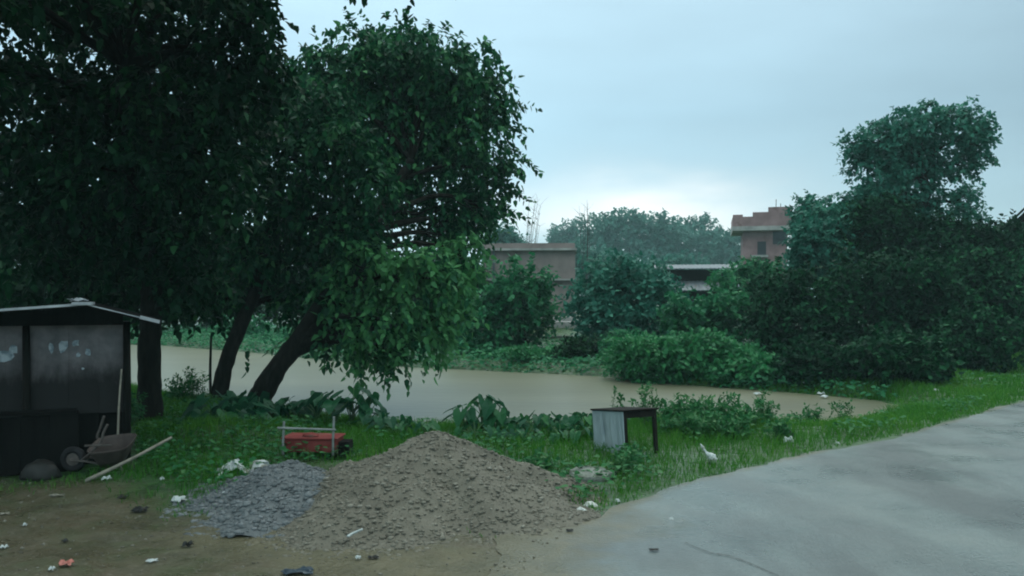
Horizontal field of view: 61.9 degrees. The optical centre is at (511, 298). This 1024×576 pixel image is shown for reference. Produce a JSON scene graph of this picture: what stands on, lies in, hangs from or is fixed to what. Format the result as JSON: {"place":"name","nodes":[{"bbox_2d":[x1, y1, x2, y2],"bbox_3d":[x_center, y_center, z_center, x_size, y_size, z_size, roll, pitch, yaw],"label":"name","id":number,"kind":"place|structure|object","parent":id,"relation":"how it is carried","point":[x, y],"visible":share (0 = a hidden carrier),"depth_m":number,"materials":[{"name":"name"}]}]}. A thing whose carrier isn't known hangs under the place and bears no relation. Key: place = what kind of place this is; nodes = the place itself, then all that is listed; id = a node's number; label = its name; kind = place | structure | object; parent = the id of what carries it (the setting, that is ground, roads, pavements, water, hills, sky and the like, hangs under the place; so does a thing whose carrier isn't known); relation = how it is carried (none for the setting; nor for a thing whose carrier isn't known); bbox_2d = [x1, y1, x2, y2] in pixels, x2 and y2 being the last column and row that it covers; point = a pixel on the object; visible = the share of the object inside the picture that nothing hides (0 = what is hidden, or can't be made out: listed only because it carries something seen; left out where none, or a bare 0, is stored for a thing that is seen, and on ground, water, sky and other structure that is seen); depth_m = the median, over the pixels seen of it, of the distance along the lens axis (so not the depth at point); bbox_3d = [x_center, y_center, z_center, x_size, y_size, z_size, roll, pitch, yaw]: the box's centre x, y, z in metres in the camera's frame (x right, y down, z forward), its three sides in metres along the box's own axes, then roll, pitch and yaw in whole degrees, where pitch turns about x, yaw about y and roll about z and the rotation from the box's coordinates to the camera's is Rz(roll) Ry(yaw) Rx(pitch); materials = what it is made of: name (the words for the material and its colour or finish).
{"place":"outdoors","nodes":[
{"label":"outdoors","id":0,"kind":"place"},
{"bbox_2d":[0,300,1023,575],"bbox_3d":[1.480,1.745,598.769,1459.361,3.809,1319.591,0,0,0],"label":"ground","id":1,"kind":"structure","parent":0,"point":[36,558],"depth_m":9.47,"materials":[{"name":"brown soil"}]},
{"bbox_2d":[19,459,61,480],"bbox_3d":[-6.593,2.390,11.948,0.556,0.280,0.348,0,0,0],"label":"dark sack","id":2,"kind":"object","parent":1,"relation":"on","point":[40,469],"visible":0.98,"depth_m":11.83,"materials":[{"name":"grey fabric"}]},
{"bbox_2d":[0,302,160,475],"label":"roadside hut","id":3,"kind":"object","parent":1,"relation":"on","point":[60,369],"visible":0.88,"depth_m":12.57,"materials":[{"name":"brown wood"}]},
{"bbox_2d":[60,416,136,472],"bbox_3d":[-5.930,2.099,12.206,1.051,0.780,0.585,0,0,0],"label":"wheelbarrow","id":4,"kind":"object","parent":1,"relation":"on","point":[107,451],"visible":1,"depth_m":12.16,"materials":[{"name":"metal"}]},
{"bbox_2d":[0,179,236,344],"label":"back tree","id":5,"kind":"object","parent":1,"relation":"on","point":[30,297],"visible":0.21,"depth_m":20.58,"materials":[{"name":"green plant"}]},
{"bbox_2d":[84,436,171,481],"bbox_3d":[-5.292,2.231,11.817,1.124,0.548,0.171,0,0,-30],"label":"bamboo pole","id":6,"kind":"object","parent":1,"relation":"on","point":[99,474],"visible":1,"depth_m":11.72,"materials":[{"name":"beige wood"}]},
{"bbox_2d":[131,391,147,424],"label":"weed plant","id":7,"kind":"object","parent":1,"relation":"on","point":[137,414],"visible":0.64,"depth_m":17.08,"materials":[{"name":"green plant"}]},
{"bbox_2d":[164,377,186,400],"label":"weed plant","id":8,"kind":"object","parent":1,"relation":"on","point":[174,391],"visible":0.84,"depth_m":20.47,"materials":[{"name":"green plant"}]},
{"bbox_2d":[170,366,200,398],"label":"weed plant","id":9,"kind":"object","parent":1,"relation":"on","point":[186,376],"visible":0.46,"depth_m":20.98,"materials":[{"name":"green plant"}]},
{"bbox_2d":[180,370,209,400],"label":"weed plant","id":10,"kind":"object","parent":1,"relation":"on","point":[194,383],"visible":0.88,"depth_m":20.55,"materials":[{"name":"green plant"}]},
{"bbox_2d":[170,402,225,425],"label":"taro plant","id":11,"kind":"object","parent":1,"relation":"on","point":[194,413],"visible":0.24,"depth_m":16.45,"materials":[{"name":"green plant"}]},
{"bbox_2d":[0,0,414,420],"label":"shade tree","id":12,"kind":"object","parent":1,"relation":"on","point":[152,165],"visible":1,"depth_m":16.25,"materials":[{"name":"green plant"}]},
{"bbox_2d":[181,390,236,420],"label":"taro plant","id":13,"kind":"object","parent":1,"relation":"on","point":[199,401],"visible":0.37,"depth_m":17.30,"materials":[{"name":"green plant"}]},
{"bbox_2d":[209,403,240,422],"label":"taro plant","id":14,"kind":"object","parent":1,"relation":"on","point":[218,409],"visible":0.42,"depth_m":16.15,"materials":[{"name":"green plant"}]},
{"bbox_2d":[180,233,287,327],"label":"tall tree","id":15,"kind":"object","parent":1,"relation":"on","point":[262,312],"visible":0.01,"depth_m":60.17,"materials":[{"name":"green plant"}]},
{"bbox_2d":[211,390,257,417],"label":"taro plant","id":16,"kind":"object","parent":1,"relation":"on","point":[225,401],"visible":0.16,"depth_m":17.02,"materials":[{"name":"green plant"}]},
{"bbox_2d":[207,314,271,337],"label":"bank bush","id":17,"kind":"object","parent":1,"relation":"on","point":[255,327],"visible":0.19,"depth_m":52.64,"materials":[{"name":"green plant"}]},
{"bbox_2d":[158,459,329,537],"bbox_3d":[-2.604,2.370,10.763,3.247,0.491,3.614,0,0,0],"label":"grey gravel heap","id":18,"kind":"object","parent":1,"relation":"on","point":[259,501],"visible":0.59,"depth_m":10.10,"materials":[{"name":"gravel"}]},
{"bbox_2d":[217,459,268,474],"bbox_3d":[-3.818,2.356,12.075,0.709,0.202,0.632,0,0,11],"label":"white sheet","id":19,"kind":"object","parent":18,"relation":"on","point":[233,465],"visible":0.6,"depth_m":12.00,"materials":[{"name":"plastic"}]},
{"bbox_2d":[227,402,277,423],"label":"taro plant","id":20,"kind":"object","parent":1,"relation":"on","point":[259,411],"visible":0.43,"depth_m":16.16,"materials":[{"name":"green plant"}]},
{"bbox_2d":[238,391,284,418],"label":"taro plant","id":21,"kind":"object","parent":1,"relation":"on","point":[263,398],"visible":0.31,"depth_m":17.11,"materials":[{"name":"green plant"}]},
{"bbox_2d":[257,319,299,341],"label":"bank bush","id":22,"kind":"object","parent":1,"relation":"on","point":[267,334],"visible":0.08,"depth_m":48.99,"materials":[{"name":"green plant"}]},
{"bbox_2d":[0,465,561,575],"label":"pebbles","id":23,"kind":"object","parent":1,"relation":"on","point":[196,536],"visible":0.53,"depth_m":8.76,"materials":[{"name":"brown gravel"}]},
{"bbox_2d":[269,396,314,419],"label":"taro plant","id":24,"kind":"object","parent":1,"relation":"on","point":[305,411],"visible":0.38,"depth_m":17.23,"materials":[{"name":"green plant"}]},
{"bbox_2d":[186,70,412,399],"bbox_3d":[-5.542,-1.605,22.055,6.090,8.587,3.890,0,0,0],"label":"upright tree","id":25,"kind":"object","parent":1,"relation":"on","point":[267,252],"visible":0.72,"depth_m":21.41,"materials":[{"name":"green plant"}]},
{"bbox_2d":[288,390,327,420],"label":"taro plant","id":26,"kind":"object","parent":1,"relation":"on","point":[313,404],"visible":0.53,"depth_m":17.13,"materials":[{"name":"green plant"}]},
{"bbox_2d":[277,416,352,457],"bbox_3d":[-3.076,2.153,13.496,1.100,0.651,0.580,0,0,4],"label":"cart","id":27,"kind":"object","parent":1,"relation":"on","point":[332,440],"visible":0.93,"depth_m":13.30,"materials":[{"name":"paint"}]},
{"bbox_2d":[305,390,359,426],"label":"taro plant","id":28,"kind":"object","parent":1,"relation":"on","point":[329,404],"visible":0.73,"depth_m":16.36,"materials":[{"name":"green plant"}]},
{"bbox_2d":[330,385,377,425],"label":"taro plant","id":29,"kind":"object","parent":1,"relation":"on","point":[355,391],"visible":0.73,"depth_m":16.61,"materials":[{"name":"green plant"}]},
{"bbox_2d":[349,410,385,428],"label":"taro plant","id":30,"kind":"object","parent":1,"relation":"on","point":[379,419],"visible":0.77,"depth_m":16.07,"materials":[{"name":"green plant"}]},
{"bbox_2d":[346,392,390,423],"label":"taro plant","id":31,"kind":"object","parent":1,"relation":"on","point":[369,400],"visible":0.57,"depth_m":16.53,"materials":[{"name":"green plant"}]},
{"bbox_2d":[365,411,396,430],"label":"taro plant","id":32,"kind":"object","parent":1,"relation":"on","point":[391,423],"visible":0.65,"depth_m":15.80,"materials":[{"name":"green plant"}]},
{"bbox_2d":[242,6,542,400],"bbox_3d":[-3.546,-2.903,24.481,7.999,11.653,9.936,0,0,21],"label":"leaning tree","id":33,"kind":"object","parent":1,"relation":"on","point":[398,79],"visible":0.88,"depth_m":23.94,"materials":[{"name":"green plant"}]},
{"bbox_2d":[412,419,440,433],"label":"taro plant","id":34,"kind":"object","parent":1,"relation":"on","point":[433,424],"visible":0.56,"depth_m":15.17,"materials":[{"name":"green plant"}]},
{"bbox_2d":[246,430,609,558],"bbox_3d":[-1.100,2.141,10.313,4.643,0.916,4.626,0,0,0],"label":"brown gravel heap","id":35,"kind":"object","parent":1,"relation":"on","point":[428,488],"visible":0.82,"depth_m":9.60,"materials":[{"name":"brown gravel"}]},
{"bbox_2d":[441,403,479,432],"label":"taro plant","id":36,"kind":"object","parent":1,"relation":"on","point":[458,417],"visible":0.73,"depth_m":15.40,"materials":[{"name":"green plant"}]},
{"bbox_2d":[454,419,491,439],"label":"taro plant","id":37,"kind":"object","parent":1,"relation":"on","point":[458,429],"visible":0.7,"depth_m":15.10,"materials":[{"name":"green plant"}]},
{"bbox_2d":[448,285,523,355],"bbox_3d":[-1.402,1.390,37.493,3.807,4.139,3.881,0,0,0],"label":"bank bush","id":38,"kind":"object","parent":1,"relation":"on","point":[496,337],"visible":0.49,"depth_m":36.74,"materials":[{"name":"green plant"}]},
{"bbox_2d":[467,394,506,432],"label":"taro plant","id":39,"kind":"object","parent":1,"relation":"on","point":[490,399],"visible":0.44,"depth_m":15.90,"materials":[{"name":"green plant"}]},
{"bbox_2d":[477,399,509,427],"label":"taro plant","id":40,"kind":"object","parent":1,"relation":"on","point":[486,413],"visible":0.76,"depth_m":15.56,"materials":[{"name":"green plant"}]},
{"bbox_2d":[480,219,530,261],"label":"tall tree","id":41,"kind":"object","parent":1,"relation":"on","point":[505,236],"visible":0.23,"depth_m":118.32,"materials":[{"name":"green plant"}]},
{"bbox_2d":[491,423,523,439],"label":"taro plant","id":42,"kind":"object","parent":1,"relation":"on","point":[510,427],"visible":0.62,"depth_m":14.95,"materials":[{"name":"green plant"}]},
{"bbox_2d":[0,351,1023,537],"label":"grass","id":43,"kind":"structure","parent":1,"relation":"on","point":[1003,389],"depth_m":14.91,"materials":[{"name":"green plant"}]},
{"bbox_2d":[130,322,896,398],"bbox_3d":[-11.219,2.193,46.044,61.930,1.367,13.864,0,0,35],"label":"bank cover","id":44,"kind":"object","parent":1,"relation":"on","point":[251,342],"visible":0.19,"depth_m":33.24,"materials":[{"name":"green plant"}]},
{"bbox_2d":[475,252,567,346],"bbox_3d":[0.354,0.312,38.151,3.302,4.911,4.309,0,0,33],"label":"bank bush","id":45,"kind":"object","parent":44,"relation":"on","point":[525,299],"visible":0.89,"depth_m":37.66,"materials":[{"name":"green plant"}]},
{"bbox_2d":[516,424,544,441],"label":"taro plant","id":46,"kind":"object","parent":1,"relation":"on","point":[535,428],"visible":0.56,"depth_m":15.12,"materials":[{"name":"green plant"}]},
{"bbox_2d":[492,340,571,362],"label":"bank bush","id":47,"kind":"object","parent":1,"relation":"on","point":[518,351],"visible":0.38,"depth_m":33.32,"materials":[{"name":"green plant"}]},
{"bbox_2d":[516,410,560,430],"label":"taro plant","id":48,"kind":"object","parent":1,"relation":"on","point":[543,417],"visible":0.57,"depth_m":15.72,"materials":[{"name":"green plant"}]},
{"bbox_2d":[525,439,562,470],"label":"weed plant","id":49,"kind":"object","parent":1,"relation":"on","point":[532,459],"visible":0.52,"depth_m":12.21,"materials":[{"name":"green plant"}]},
{"bbox_2d":[543,218,583,249],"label":"tall tree","id":50,"kind":"object","parent":1,"relation":"on","point":[562,235],"visible":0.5,"depth_m":237.66,"materials":[{"name":"green plant"}]},
{"bbox_2d":[544,423,582,443],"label":"taro plant","id":51,"kind":"object","parent":1,"relation":"on","point":[565,433],"visible":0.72,"depth_m":14.99,"materials":[{"name":"green plant"}]},
{"bbox_2d":[553,412,591,427],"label":"taro plant","id":52,"kind":"object","parent":1,"relation":"on","point":[568,421],"visible":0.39,"depth_m":15.61,"materials":[{"name":"green plant"}]},
{"bbox_2d":[544,331,607,361],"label":"bank bush","id":53,"kind":"object","parent":1,"relation":"on","point":[574,346],"visible":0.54,"depth_m":33.14,"materials":[{"name":"green plant"}]},
{"bbox_2d":[559,425,593,445],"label":"taro plant","id":54,"kind":"object","parent":1,"relation":"on","point":[572,432],"visible":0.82,"depth_m":14.89,"materials":[{"name":"green plant"}]},
{"bbox_2d":[572,203,592,309],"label":"bare sapling","id":55,"kind":"object","parent":1,"relation":"on","point":[582,259],"visible":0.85,"depth_m":99.90,"materials":[{"name":"plant"}]},
{"bbox_2d":[572,412,592,435],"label":"taro plant","id":56,"kind":"object","parent":1,"relation":"on","point":[588,419],"visible":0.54,"depth_m":15.59,"materials":[{"name":"green plant"}]},
{"bbox_2d":[568,465,614,482],"bbox_3d":[1.109,2.446,11.826,0.657,0.156,0.568,3,7,0],"label":"round slab","id":57,"kind":"object","parent":1,"relation":"on","point":[586,475],"depth_m":11.69,"materials":[{"name":"concrete"}]},
{"bbox_2d":[572,240,626,295],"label":"tall tree","id":58,"kind":"object","parent":1,"relation":"on","point":[596,252],"visible":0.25,"depth_m":109.66,"materials":[{"name":"green plant"}]},
{"bbox_2d":[593,326,651,363],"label":"bank bush","id":59,"kind":"object","parent":1,"relation":"on","point":[620,333],"visible":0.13,"depth_m":32.21,"materials":[{"name":"green plant"}]},
{"bbox_2d":[603,446,641,474],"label":"weed plant","id":60,"kind":"object","parent":1,"relation":"on","point":[628,451],"visible":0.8,"depth_m":12.26,"materials":[{"name":"green plant"}]},
{"bbox_2d":[590,407,658,452],"bbox_3d":[1.851,2.205,13.988,0.692,0.810,1.010,0,-6,-25],"label":"old desk","id":61,"kind":"object","parent":1,"relation":"on","point":[610,428],"visible":0.7,"depth_m":13.70,"materials":[{"name":"grey wood"}]},
{"bbox_2d":[557,247,693,342],"bbox_3d":[4.953,0.179,36.806,6.028,4.888,4.583,0,0,-36],"label":"bank bush","id":62,"kind":"object","parent":1,"relation":"on","point":[624,284],"visible":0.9,"depth_m":36.27,"materials":[{"name":"green plant"}]},
{"bbox_2d":[609,441,651,464],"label":"weed plant","id":63,"kind":"object","parent":1,"relation":"on","point":[626,447],"visible":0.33,"depth_m":12.81,"materials":[{"name":"green plant"}]},
{"bbox_2d":[567,206,699,264],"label":"tall tree","id":64,"kind":"object","parent":1,"relation":"on","point":[628,228],"visible":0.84,"depth_m":196.48,"materials":[{"name":"green plant"}]},
{"bbox_2d":[628,383,651,426],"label":"weed plant","id":65,"kind":"object","parent":1,"relation":"on","point":[643,399],"visible":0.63,"depth_m":16.40,"materials":[{"name":"green plant"}]},
{"bbox_2d":[648,392,692,427],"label":"weed plant","id":66,"kind":"object","parent":1,"relation":"on","point":[667,410],"visible":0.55,"depth_m":16.46,"materials":[{"name":"green plant"}]},
{"bbox_2d":[636,248,716,305],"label":"tall tree","id":67,"kind":"object","parent":1,"relation":"on","point":[674,259],"visible":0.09,"depth_m":102.64,"materials":[{"name":"green plant"}]},
{"bbox_2d":[656,412,701,437],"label":"weed plant","id":68,"kind":"object","parent":1,"relation":"on","point":[672,423],"visible":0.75,"depth_m":15.47,"materials":[{"name":"green plant"}]},
{"bbox_2d":[595,325,765,384],"bbox_3d":[5.724,2.252,28.531,5.789,2.744,3.861,0,0,0],"label":"creeper mound","id":69,"kind":"object","parent":1,"relation":"on","point":[645,359],"visible":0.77,"depth_m":27.82,"materials":[{"name":"green plant"}]},
{"bbox_2d":[656,211,729,269],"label":"tall tree","id":70,"kind":"object","parent":1,"relation":"on","point":[700,243],"visible":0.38,"depth_m":206.76,"materials":[{"name":"green plant"}]},
{"bbox_2d":[672,394,716,422],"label":"weed plant","id":71,"kind":"object","parent":1,"relation":"on","point":[693,406],"visible":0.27,"depth_m":16.05,"materials":[{"name":"green plant"}]},
{"bbox_2d":[654,264,737,330],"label":"tin shed","id":72,"kind":"structure","parent":1,"relation":"on","point":[696,279],"depth_m":49.97,"materials":[{"name":"grey metal"}]},
{"bbox_2d":[681,408,721,438],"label":"weed plant","id":73,"kind":"object","parent":1,"relation":"on","point":[696,424],"visible":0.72,"depth_m":15.22,"materials":[{"name":"green plant"}]},
{"bbox_2d":[650,275,758,342],"bbox_3d":[8.011,0.923,34.053,5.177,3.701,4.378,0,0,0],"label":"bank bush","id":74,"kind":"object","parent":1,"relation":"on","point":[701,310],"visible":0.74,"depth_m":33.08,"materials":[{"name":"green plant"}]},
{"bbox_2d":[682,392,746,424],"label":"weed plant","id":75,"kind":"object","parent":1,"relation":"on","point":[723,413],"visible":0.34,"depth_m":16.15,"materials":[{"name":"green plant"}]},
{"bbox_2d":[704,228,740,271],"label":"tall tree","id":76,"kind":"object","parent":1,"relation":"on","point":[724,246],"visible":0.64,"depth_m":198.36,"materials":[{"name":"green plant"}]},
{"bbox_2d":[700,407,757,437],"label":"weed plant","id":77,"kind":"object","parent":1,"relation":"on","point":[737,423],"visible":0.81,"depth_m":15.31,"materials":[{"name":"green plant"}]},
{"bbox_2d":[712,391,773,427],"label":"weed plant","id":78,"kind":"object","parent":1,"relation":"on","point":[748,408],"visible":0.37,"depth_m":16.35,"materials":[{"name":"green plant"}]},
{"bbox_2d":[695,342,794,388],"bbox_3d":[7.295,2.401,26.812,2.974,2.011,2.797,0,0,0],"label":"creeper mound","id":79,"kind":"object","parent":1,"relation":"on","point":[752,363],"visible":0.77,"depth_m":26.47,"materials":[{"name":"green plant"}]},
{"bbox_2d":[703,255,788,314],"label":"bank bush","id":80,"kind":"object","parent":1,"relation":"on","point":[746,272],"visible":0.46,"depth_m":39.32,"materials":[{"name":"green plant"}]},
{"bbox_2d":[730,199,797,268],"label":"red brick house","id":81,"kind":"structure","parent":1,"relation":"on","point":[761,234],"depth_m":72.23,"materials":[{"name":"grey brick"}]},
{"bbox_2d":[752,389,779,420],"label":"weed plant","id":82,"kind":"object","parent":1,"relation":"on","point":[767,410],"visible":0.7,"depth_m":16.81,"materials":[{"name":"green plant"}]},
{"bbox_2d":[758,417,793,441],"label":"weed plant","id":83,"kind":"object","parent":1,"relation":"on","point":[779,426],"visible":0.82,"depth_m":14.83,"materials":[{"name":"green plant"}]},
{"bbox_2d":[733,256,850,365],"bbox_3d":[9.886,1.045,30.047,4.503,5.148,3.588,0,0,0],"label":"thicket tree","id":84,"kind":"object","parent":1,"relation":"on","point":[792,301],"visible":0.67,"depth_m":29.46,"materials":[{"name":"green plant"}]},
{"bbox_2d":[780,189,821,242],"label":"tree foliage","id":85,"kind":"object","parent":1,"relation":"on","point":[805,203],"visible":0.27,"depth_m":38.80,"materials":[{"name":"green plant"}]},
{"bbox_2d":[776,214,854,289],"bbox_3d":[12.833,-0.706,36.134,3.194,5.608,3.322,0,0,0],"label":"tree foliage","id":86,"kind":"object","parent":1,"relation":"on","point":[813,255],"visible":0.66,"depth_m":35.39,"materials":[{"name":"green plant"}]},
{"bbox_2d":[803,402,827,423],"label":"weed plant","id":87,"kind":"object","parent":1,"relation":"on","point":[815,414],"visible":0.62,"depth_m":17.56,"materials":[{"name":"green plant"}]},
{"bbox_2d":[765,330,882,389],"bbox_3d":[9.399,2.065,25.655,3.544,2.261,2.706,0,0,0],"label":"thicket tree","id":88,"kind":"object","parent":1,"relation":"on","point":[812,359],"visible":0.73,"depth_m":25.41,"materials":[{"name":"green plant"}]},
{"bbox_2d":[791,191,876,270],"bbox_3d":[14.141,-1.359,36.950,4.576,6.753,4.029,0,0,0],"label":"tree foliage","id":89,"kind":"object","parent":1,"relation":"on","point":[824,211],"visible":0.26,"depth_m":36.20,"materials":[{"name":"green plant"}]},
{"bbox_2d":[827,398,854,418],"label":"weed plant","id":90,"kind":"object","parent":1,"relation":"on","point":[833,407],"visible":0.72,"depth_m":19.54,"materials":[{"name":"green plant"}]},
{"bbox_2d":[802,235,930,346],"bbox_3d":[13.069,0.676,31.180,4.844,6.018,4.333,0,0,0],"label":"thicket tree","id":91,"kind":"object","parent":1,"relation":"on","point":[862,300],"visible":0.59,"depth_m":30.25,"materials":[{"name":"green plant"}]},
{"bbox_2d":[831,188,933,272],"bbox_3d":[15.735,-1.332,36.575,4.950,6.722,3.988,0,0,-44],"label":"tree foliage","id":92,"kind":"object","parent":1,"relation":"on","point":[881,233],"visible":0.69,"depth_m":35.60,"materials":[{"name":"green plant"}]},
{"bbox_2d":[837,323,968,387],"bbox_3d":[11.147,1.962,24.645,3.508,2.566,3.216,0,0,0],"label":"thicket tree","id":93,"kind":"object","parent":1,"relation":"on","point":[895,349],"visible":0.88,"depth_m":24.02,"materials":[{"name":"green plant"}]},
{"bbox_2d":[830,95,1002,293],"bbox_3d":[17.778,-3.466,37.977,8.009,11.105,4.497,0,0,0],"label":"crown tree","id":94,"kind":"object","parent":1,"relation":"on","point":[906,149],"visible":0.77,"depth_m":37.51,"materials":[{"name":"green plant"}]},
{"bbox_2d":[868,245,988,351],"bbox_3d":[15.505,0.272,31.917,4.615,4.504,4.386,0,0,0],"label":"thicket tree","id":95,"kind":"object","parent":1,"relation":"on","point":[939,289],"visible":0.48,"depth_m":30.91,"materials":[{"name":"green plant"}]},
{"bbox_2d":[898,206,980,274],"bbox_3d":[18.192,-0.976,36.127,4.130,6.006,3.725,0,0,0],"label":"tree foliage","id":96,"kind":"object","parent":1,"relation":"on","point":[941,237],"visible":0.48,"depth_m":35.70,"materials":[{"name":"green plant"}]},
{"bbox_2d":[944,178,994,234],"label":"tree foliage","id":97,"kind":"object","parent":1,"relation":"on","point":[985,215],"visible":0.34,"depth_m":39.78,"materials":[{"name":"green plant"}]},
{"bbox_2d":[919,301,1023,374],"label":"thicket tree","id":98,"kind":"object","parent":1,"relation":"on","point":[986,336],"visible":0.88,"depth_m":27.71,"materials":[{"name":"green plant"}]},
{"bbox_2d":[941,243,1023,337],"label":"thicket tree","id":99,"kind":"object","parent":1,"relation":"on","point":[991,283],"visible":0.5,"depth_m":31.80,"materials":[{"name":"green plant"}]},
{"bbox_2d":[954,209,1023,275],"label":"tree foliage","id":100,"kind":"object","parent":1,"relation":"on","point":[997,235],"visible":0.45,"depth_m":35.26,"materials":[{"name":"green plant"}]},
{"bbox_2d":[0,0,1023,296],"label":"sky","id":101,"kind":"structure","parent":0,"point":[725,109],"materials":[{"name":"blue"}]},
{"bbox_2d":[131,345,897,423],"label":"pond water","id":102,"kind":"structure","parent":0,"point":[518,393],"depth_m":25.84,"materials":[{"name":"beige liquid"}]},
{"bbox_2d":[483,243,576,328],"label":"brown building","id":103,"kind":"structure","parent":0,"point":[559,258],"depth_m":54.92,"materials":[{"name":"paint"}]},
{"bbox_2d":[488,401,1023,575],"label":"road","id":104,"kind":"structure","parent":0,"point":[944,499],"depth_m":9.55,"materials":[{"name":"concrete"}]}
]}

